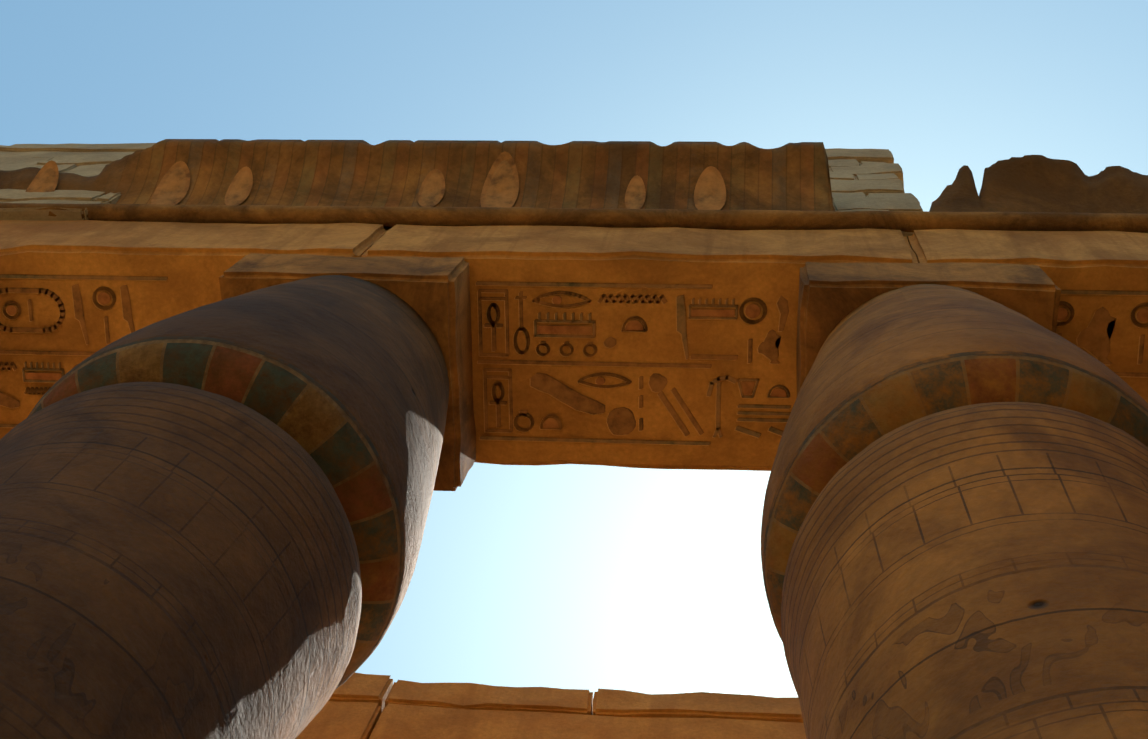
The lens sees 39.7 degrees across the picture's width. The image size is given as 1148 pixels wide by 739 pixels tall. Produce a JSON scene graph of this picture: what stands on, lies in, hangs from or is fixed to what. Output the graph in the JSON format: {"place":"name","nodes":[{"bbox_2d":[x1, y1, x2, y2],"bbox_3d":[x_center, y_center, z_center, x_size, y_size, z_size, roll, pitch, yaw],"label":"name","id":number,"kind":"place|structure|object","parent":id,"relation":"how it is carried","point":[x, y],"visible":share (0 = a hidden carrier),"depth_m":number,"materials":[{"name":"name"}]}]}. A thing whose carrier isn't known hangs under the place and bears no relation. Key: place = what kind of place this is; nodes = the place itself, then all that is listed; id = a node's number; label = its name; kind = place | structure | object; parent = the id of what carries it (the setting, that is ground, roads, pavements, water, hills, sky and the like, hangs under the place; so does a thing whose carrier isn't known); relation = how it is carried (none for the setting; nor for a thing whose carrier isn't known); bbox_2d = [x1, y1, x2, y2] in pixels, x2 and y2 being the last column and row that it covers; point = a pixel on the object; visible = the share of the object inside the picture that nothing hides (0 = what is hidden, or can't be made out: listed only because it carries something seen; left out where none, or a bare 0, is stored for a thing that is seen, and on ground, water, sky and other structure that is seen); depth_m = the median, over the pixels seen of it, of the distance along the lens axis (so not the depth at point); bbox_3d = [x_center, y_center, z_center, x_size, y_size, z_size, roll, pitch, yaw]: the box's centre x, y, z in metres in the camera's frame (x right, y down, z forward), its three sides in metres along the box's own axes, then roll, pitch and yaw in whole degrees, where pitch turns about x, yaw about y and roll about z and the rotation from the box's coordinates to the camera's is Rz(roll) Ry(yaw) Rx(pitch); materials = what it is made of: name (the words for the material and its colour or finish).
{"place":"outdoors","nodes":[
{"label":"outdoors","id":0,"kind":"place"},
{"bbox_2d":[0,0,1147,697],"label":"sky","id":1,"kind":"structure","parent":0,"point":[591,578],"materials":[{"name":"blue"}]},
{"label":"ground","id":2,"kind":"structure","parent":0,"visible":0},
{"bbox_2d":[0,275,448,738],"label":"column","id":3,"kind":"structure","parent":2,"relation":"on","point":[213,517],"depth_m":5.02,"materials":[{"name":"stone"}]},
{"bbox_2d":[219,253,475,490],"bbox_3d":[-1.153,0.009,8.222,1.212,0.508,1.142,1,-74,6],"label":"abacus","id":4,"kind":"object","parent":3,"relation":"on","point":[433,293],"visible":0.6,"depth_m":7.97,"materials":[{"name":"stone"}]},
{"bbox_2d":[0,220,1147,470],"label":"architrave","id":5,"kind":"object","parent":4,"relation":"on","point":[192,262],"visible":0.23,"depth_m":8.37,"materials":[{"name":"stone"}]},
{"bbox_2d":[0,274,167,427],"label":"hieroglyphs","id":6,"kind":"object","parent":5,"relation":"attached to","point":[9,313],"visible":0.67,"depth_m":8.58,"materials":[{"name":"brown stone"}]},
{"bbox_2d":[0,143,922,238],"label":"masonry","id":7,"kind":"object","parent":5,"relation":"on","point":[866,179],"visible":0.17,"depth_m":10.61,"materials":[{"name":"stone"}]},
{"bbox_2d":[0,202,1147,232],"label":"molding","id":8,"kind":"structure","parent":5,"relation":"on","point":[904,221],"depth_m":8.94,"materials":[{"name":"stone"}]},
{"bbox_2d":[0,139,1147,213],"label":"cornice","id":9,"kind":"structure","parent":8,"relation":"on","point":[580,175],"depth_m":9.59,"materials":[{"name":"stone"}]},
{"bbox_2d":[25,151,725,209],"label":"oval carvings","id":10,"kind":"object","parent":9,"relation":"attached to","point":[500,187],"visible":0.81,"depth_m":9.60,"materials":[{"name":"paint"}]},
{"bbox_2d":[475,281,790,445],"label":"hieroglyphs","id":11,"kind":"object","parent":5,"relation":"attached to","point":[620,421],"visible":1,"depth_m":8.30,"materials":[{"name":"brown stone"}]},
{"bbox_2d":[1057,290,1147,377],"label":"hieroglyphs","id":12,"kind":"object","parent":5,"relation":"attached to","point":[1093,338],"visible":0.42,"depth_m":7.98,"materials":[{"name":"brown stone"}]},
{"bbox_2d":[761,284,1147,738],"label":"column","id":13,"kind":"structure","parent":2,"relation":"on","point":[954,535],"depth_m":4.55,"materials":[{"name":"stone"}]},
{"bbox_2d":[796,262,1060,397],"bbox_3d":[1.721,0.071,7.911,1.216,0.509,1.145,1,-74,6],"label":"abacus","id":14,"kind":"object","parent":13,"relation":"on","point":[831,296],"visible":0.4,"depth_m":7.61,"materials":[{"name":"stone"}]},
{"bbox_3d":[-1.111,-13.976,0.408,80.000,11.000,38.000,1,-74,6],"label":"court wall","id":15,"kind":"object","parent":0,"visible":0},
{"bbox_2d":[296,673,805,738],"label":"architrave","id":16,"kind":"object","parent":15,"relation":"attached to","point":[363,706],"visible":0.48,"depth_m":9.40,"materials":[{"name":"stone"}]}
]}

